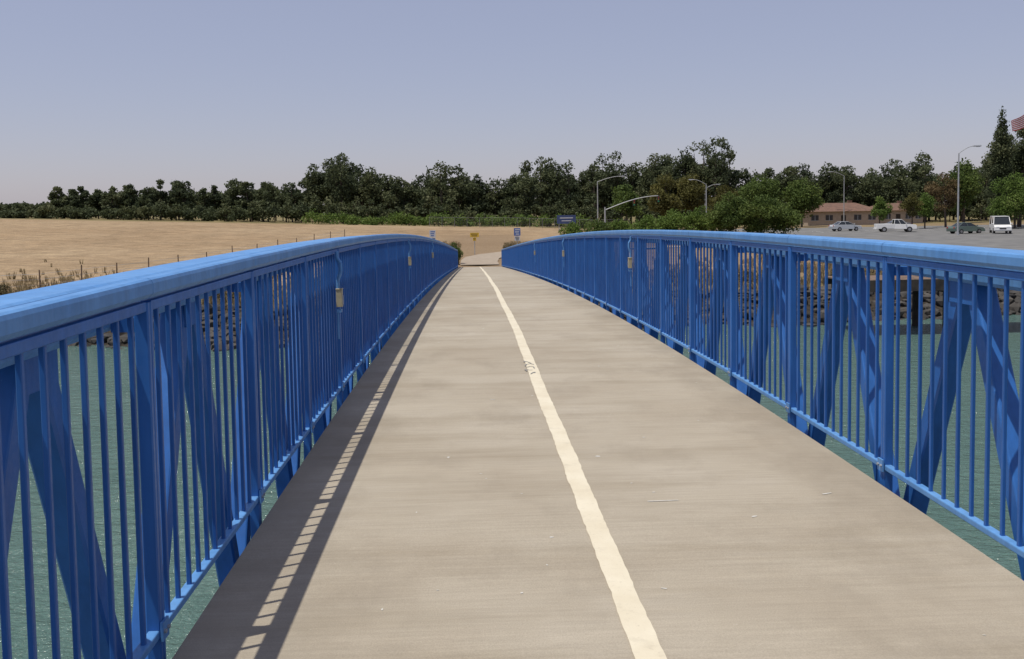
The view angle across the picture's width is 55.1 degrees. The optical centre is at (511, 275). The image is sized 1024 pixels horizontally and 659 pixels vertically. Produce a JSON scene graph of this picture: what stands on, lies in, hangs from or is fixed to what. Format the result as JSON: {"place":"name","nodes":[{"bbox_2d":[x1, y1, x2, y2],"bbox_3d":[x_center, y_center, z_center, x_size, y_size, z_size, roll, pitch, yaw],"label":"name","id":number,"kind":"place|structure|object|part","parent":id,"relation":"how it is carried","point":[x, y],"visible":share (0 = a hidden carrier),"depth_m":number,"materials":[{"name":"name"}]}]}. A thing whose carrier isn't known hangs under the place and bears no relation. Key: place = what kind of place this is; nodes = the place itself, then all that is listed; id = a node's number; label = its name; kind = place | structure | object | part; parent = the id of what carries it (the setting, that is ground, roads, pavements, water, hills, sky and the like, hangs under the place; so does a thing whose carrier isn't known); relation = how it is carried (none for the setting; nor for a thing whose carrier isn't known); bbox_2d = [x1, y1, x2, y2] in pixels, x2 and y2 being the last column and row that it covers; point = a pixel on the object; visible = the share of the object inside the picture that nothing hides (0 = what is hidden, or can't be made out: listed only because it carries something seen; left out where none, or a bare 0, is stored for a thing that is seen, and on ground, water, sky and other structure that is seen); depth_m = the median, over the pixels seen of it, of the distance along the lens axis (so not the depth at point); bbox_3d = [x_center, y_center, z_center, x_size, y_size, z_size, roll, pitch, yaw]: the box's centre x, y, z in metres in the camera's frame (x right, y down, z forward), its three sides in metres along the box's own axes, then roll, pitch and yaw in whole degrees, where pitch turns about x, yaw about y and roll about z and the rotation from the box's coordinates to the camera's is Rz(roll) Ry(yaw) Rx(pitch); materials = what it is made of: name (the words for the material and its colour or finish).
{"place":"outdoors","nodes":[
{"label":"outdoors","id":0,"kind":"place"},
{"bbox_2d":[0,314,1021,658],"bbox_3d":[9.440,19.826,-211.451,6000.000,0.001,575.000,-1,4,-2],"label":"river water","id":1,"kind":"structure","parent":0,"point":[190,612],"depth_m":23.41,"materials":[{"name":"teal liquid"}]},
{"bbox_2d":[823,275,1001,328],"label":"timber pier","id":2,"kind":"structure","parent":1,"relation":"in","point":[915,287],"depth_m":45.73,"materials":[{"name":"brown wood"}]},
{"bbox_2d":[0,212,1023,346],"bbox_3d":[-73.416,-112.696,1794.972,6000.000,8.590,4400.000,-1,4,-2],"label":"ground","id":3,"kind":"structure","parent":0,"point":[29,244],"depth_m":132.24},
{"bbox_2d":[0,229,344,287],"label":"wire fence","id":4,"kind":"object","parent":3,"relation":"on","point":[178,257],"visible":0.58,"depth_m":69.98,"materials":[{"name":"metal"}]},
{"bbox_2d":[429,230,435,239],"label":"trail sign","id":5,"kind":"object","parent":3,"relation":"on","point":[432,234],"visible":0.57,"depth_m":89.67,"materials":[{"name":"metal"}]},
{"bbox_2d":[0,243,875,302],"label":"bank brush","id":6,"kind":"object","parent":3,"relation":"on","point":[7,286],"visible":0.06,"depth_m":57.02,"materials":[{"name":"brown plant"}]},
{"bbox_2d":[1,241,881,310],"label":"dry grass","id":7,"kind":"structure","parent":3,"relation":"on","point":[20,287],"depth_m":65.17,"materials":[{"name":"beige plant"}]},
{"bbox_2d":[300,208,592,227],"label":"scrub thicket","id":8,"kind":"object","parent":3,"relation":"on","point":[324,218],"visible":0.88,"depth_m":205.68,"materials":[{"name":"green plant"}]},
{"bbox_2d":[451,242,462,261],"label":"dry bush","id":9,"kind":"object","parent":3,"relation":"on","point":[460,252],"visible":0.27,"depth_m":82.25,"materials":[{"name":"green plant"}]},
{"bbox_2d":[470,233,478,253],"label":"warning sign","id":10,"kind":"object","parent":3,"relation":"on","point":[474,235],"visible":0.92,"depth_m":94.84,"materials":[{"name":"metal"}]},
{"bbox_2d":[2,201,975,218],"bbox_3d":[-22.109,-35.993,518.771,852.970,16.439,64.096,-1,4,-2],"label":"woodland","id":11,"kind":"object","parent":3,"relation":"on","point":[43,202],"depth_m":511.75,"materials":[{"name":"green plant"}]},
{"bbox_2d":[0,230,1023,658],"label":"footbridge","id":12,"kind":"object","parent":3,"relation":"on","point":[530,450],"visible":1,"depth_m":5.02,"materials":[{"name":"metal"}]},
{"bbox_2d":[0,137,1023,226],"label":"distant trees","id":13,"kind":"object","parent":3,"relation":"on","point":[337,187],"visible":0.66,"depth_m":225.43,"materials":[{"name":"green plant"}]},
{"bbox_2d":[514,228,519,243],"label":"bicycle route sign","id":14,"kind":"object","parent":3,"relation":"on","point":[517,234],"visible":0.88,"depth_m":89.99,"materials":[{"name":"metal"}]},
{"bbox_2d":[429,217,629,227],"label":"chain link fence","id":15,"kind":"object","parent":3,"relation":"on","point":[498,222],"visible":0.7,"depth_m":195.78,"materials":[{"name":"metal"}]},
{"bbox_2d":[68,284,1020,351],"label":"riprap rocks","id":16,"kind":"object","parent":3,"relation":"on","point":[1015,302],"visible":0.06,"depth_m":52.20,"materials":[{"name":"stone"}]},
{"bbox_2d":[557,215,575,223],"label":"information board","id":17,"kind":"object","parent":3,"relation":"on","point":[564,219],"visible":0.77,"depth_m":172.11,"materials":[{"name":"metal"}]},
{"bbox_2d":[558,221,583,234],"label":"shrub","id":18,"kind":"object","parent":3,"relation":"on","point":[572,227],"visible":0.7,"depth_m":127.28,"materials":[{"name":"green plant"}]},
{"bbox_2d":[582,218,611,231],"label":"shrub","id":19,"kind":"object","parent":3,"relation":"on","point":[601,225],"visible":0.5,"depth_m":125.73,"materials":[{"name":"green plant"}]},
{"bbox_2d":[597,176,623,218],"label":"street lamp","id":20,"kind":"object","parent":3,"relation":"on","point":[597,192],"visible":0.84,"depth_m":170.10,"materials":[{"name":"metal"}]},
{"bbox_2d":[607,218,635,229],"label":"shrub","id":21,"kind":"object","parent":3,"relation":"on","point":[621,224],"visible":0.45,"depth_m":126.91,"materials":[{"name":"green plant"}]},
{"bbox_2d":[608,182,643,219],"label":"olive tree","id":22,"kind":"object","parent":3,"relation":"on","point":[622,194],"visible":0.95,"depth_m":189.51,"materials":[{"name":"green plant"}]},
{"bbox_2d":[604,195,659,222],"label":"traffic signal","id":23,"kind":"object","parent":3,"relation":"on","point":[658,200],"visible":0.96,"depth_m":168.40,"materials":[{"name":"metal"}]},
{"bbox_2d":[628,214,662,229],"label":"shrub","id":24,"kind":"object","parent":3,"relation":"on","point":[649,223],"visible":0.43,"depth_m":124.34,"materials":[{"name":"green plant"}]},
{"bbox_2d":[646,173,683,220],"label":"olive tree","id":25,"kind":"object","parent":3,"relation":"on","point":[666,203],"visible":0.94,"depth_m":181.29,"materials":[{"name":"green plant"}]},
{"bbox_2d":[655,208,691,229],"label":"shrub","id":26,"kind":"object","parent":3,"relation":"on","point":[670,223],"visible":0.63,"depth_m":125.03,"materials":[{"name":"green plant"}]},
{"bbox_2d":[676,173,715,228],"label":"olive tree","id":27,"kind":"object","parent":3,"relation":"on","point":[689,191],"visible":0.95,"depth_m":185.77,"materials":[{"name":"green plant"}]},
{"bbox_2d":[689,179,706,212],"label":"street lamp","id":28,"kind":"object","parent":3,"relation":"on","point":[706,193],"visible":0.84,"depth_m":172.91,"materials":[{"name":"metal"}]},
{"bbox_2d":[681,205,719,230],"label":"shrub","id":29,"kind":"object","parent":3,"relation":"on","point":[702,222],"visible":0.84,"depth_m":124.39,"materials":[{"name":"green plant"}]},
{"bbox_2d":[703,184,741,216],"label":"broadleaf tree","id":30,"kind":"object","parent":3,"relation":"on","point":[724,189],"visible":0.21,"depth_m":195.76,"materials":[{"name":"green plant"}]},
{"bbox_2d":[705,191,756,231],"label":"broadleaf tree","id":31,"kind":"object","parent":3,"relation":"on","point":[729,221],"visible":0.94,"depth_m":122.02,"materials":[{"name":"green plant"}]},
{"bbox_2d":[735,173,784,203],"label":"broadleaf tree","id":32,"kind":"object","parent":3,"relation":"on","point":[756,188],"visible":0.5,"depth_m":191.99,"materials":[{"name":"green plant"}]},
{"bbox_2d":[733,194,788,232],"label":"broadleaf tree","id":33,"kind":"object","parent":3,"relation":"on","point":[763,208],"visible":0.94,"depth_m":121.47,"materials":[{"name":"green plant"}]},
{"bbox_2d":[763,203,804,234],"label":"broadleaf tree","id":34,"kind":"object","parent":3,"relation":"on","point":[780,225],"visible":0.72,"depth_m":123.46,"materials":[{"name":"green plant"}]},
{"bbox_2d":[781,177,824,226],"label":"broadleaf tree","id":35,"kind":"object","parent":3,"relation":"on","point":[800,198],"visible":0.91,"depth_m":190.31,"materials":[{"name":"green plant"}]},
{"bbox_2d":[828,171,844,220],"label":"street lamp","id":36,"kind":"object","parent":3,"relation":"on","point":[843,201],"visible":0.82,"depth_m":202.45,"materials":[{"name":"metal"}]},
{"bbox_2d":[822,165,869,202],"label":"eucalyptus tree","id":37,"kind":"object","parent":3,"relation":"on","point":[850,184],"visible":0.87,"depth_m":227.02,"materials":[{"name":"green plant"}]},
{"bbox_2d":[724,224,1023,249],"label":"parking lot","id":38,"kind":"structure","parent":3,"relation":"on","point":[1014,240],"depth_m":123.59,"materials":[{"name":"grey asphalt"}]},
{"bbox_2d":[828,221,861,230],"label":"silver car","id":39,"kind":"object","parent":38,"relation":"on","point":[841,225],"visible":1,"depth_m":151.35,"materials":[{"name":"paint"}]},
{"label":"windows","id":40,"kind":"part","parent":39,"relation":"part of","materials":[{"name":"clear glass"}]},
{"bbox_2d":[873,219,917,231],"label":"pickup truck","id":41,"kind":"object","parent":38,"relation":"on","point":[899,224],"visible":0.99,"depth_m":142.40,"materials":[{"name":"paint"}]},
{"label":"windows","id":42,"kind":"part","parent":41,"relation":"part of","materials":[{"name":"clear glass"}]},
{"bbox_2d":[946,222,984,233],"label":"green car","id":43,"kind":"object","parent":38,"relation":"on","point":[969,227],"visible":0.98,"depth_m":129.77,"materials":[{"name":"paint"}]},
{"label":"windows","id":44,"kind":"part","parent":43,"relation":"part of","materials":[{"name":"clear glass"}]},
{"bbox_2d":[956,145,981,234],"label":"street lamp","id":45,"kind":"object","parent":38,"relation":"on","point":[957,232],"visible":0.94,"depth_m":122.97,"materials":[{"name":"metal"}]},
{"bbox_2d":[989,216,1012,233],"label":"white van","id":46,"kind":"object","parent":38,"relation":"on","point":[1000,223],"visible":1,"depth_m":127.12,"materials":[{"name":"paint"}]},
{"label":"windows","id":47,"kind":"part","parent":46,"relation":"part of","materials":[{"name":"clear glass"}]},
{"bbox_2d":[870,196,892,223],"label":"sapling tree","id":48,"kind":"object","parent":3,"relation":"on","point":[880,209],"visible":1,"depth_m":151.78,"materials":[{"name":"green plant"}]},
{"bbox_2d":[898,192,923,223],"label":"sapling tree","id":49,"kind":"object","parent":3,"relation":"on","point":[911,206],"visible":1,"depth_m":157.89,"materials":[{"name":"green plant"}]},
{"bbox_2d":[916,192,936,227],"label":"sapling tree","id":50,"kind":"object","parent":3,"relation":"on","point":[926,208],"visible":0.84,"depth_m":160.81,"materials":[{"name":"green plant"}]},
{"bbox_2d":[923,172,960,226],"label":"autumn tree","id":51,"kind":"object","parent":3,"relation":"on","point":[950,200],"visible":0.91,"depth_m":165.58,"materials":[{"name":"brown plant"}]},
{"bbox_2d":[939,157,985,221],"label":"broadleaf tree","id":52,"kind":"object","parent":3,"relation":"on","point":[968,192],"visible":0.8,"depth_m":206.97,"materials":[{"name":"green plant"}]},
{"bbox_2d":[978,133,1019,201],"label":"eucalyptus tree","id":53,"kind":"object","parent":3,"relation":"on","point":[984,190],"visible":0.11,"depth_m":169.09,"materials":[{"name":"green plant"}]},
{"bbox_2d":[983,106,1018,215],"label":"cypress tree","id":54,"kind":"object","parent":3,"relation":"on","point":[1001,151],"visible":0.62,"depth_m":156.85,"materials":[{"name":"green plant"}]},
{"bbox_2d":[985,172,1023,227],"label":"pepper tree","id":55,"kind":"object","parent":3,"relation":"on","point":[1009,203],"visible":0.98,"depth_m":151.22,"materials":[{"name":"green plant"}]},
{"bbox_2d":[1006,128,1023,226],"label":"eucalyptus tree","id":56,"kind":"object","parent":3,"relation":"on","point":[1017,162],"visible":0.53,"depth_m":160.40,"materials":[{"name":"green plant"}]},
{"bbox_2d":[1011,115,1023,130],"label":"flag","id":57,"kind":"object","parent":3,"relation":"on","point":[1017,124],"visible":1,"depth_m":102.52,"materials":[{"name":"fabric"}]},
{"bbox_2d":[1015,129,1023,140],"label":"eucalyptus tree","id":58,"kind":"object","parent":3,"relation":"on","point":[1019,137],"visible":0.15,"depth_m":162.35,"materials":[{"name":"green plant"}]},
{"bbox_2d":[0,0,1023,212],"label":"sky","id":59,"kind":"structure","parent":0,"point":[100,94],"materials":[{"name":"blue"}]},
{"bbox_2d":[460,246,679,264],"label":"path","id":60,"kind":"structure","parent":0,"point":[485,258],"depth_m":88.23,"materials":[{"name":"concrete"}]},
{"bbox_2d":[800,211,878,225],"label":"walls","id":61,"kind":"structure","parent":0,"point":[864,220],"depth_m":203.64,"materials":[{"name":"brick"}]},
{"bbox_2d":[805,203,871,211],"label":"roof","id":62,"kind":"structure","parent":61,"relation":"on","point":[828,207],"depth_m":204.92,"materials":[{"name":"tile"}]},
{"bbox_2d":[811,214,875,220],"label":"windows and door","id":63,"kind":"structure","parent":61,"relation":"attached to","point":[830,217],"depth_m":203.59,"materials":[{"name":"glass"}]},
{"bbox_2d":[880,210,922,223],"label":"walls","id":64,"kind":"structure","parent":0,"point":[902,213],"depth_m":213.25,"materials":[{"name":"brick"}]},
{"bbox_2d":[870,203,899,209],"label":"roof","id":65,"kind":"structure","parent":64,"relation":"on","point":[895,206],"depth_m":215.52,"materials":[{"name":"tile"}]},
{"bbox_2d":[880,214,920,218],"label":"windows and door","id":66,"kind":"structure","parent":64,"relation":"attached to","point":[898,216],"depth_m":213.24,"materials":[{"name":"glass"}]}
]}

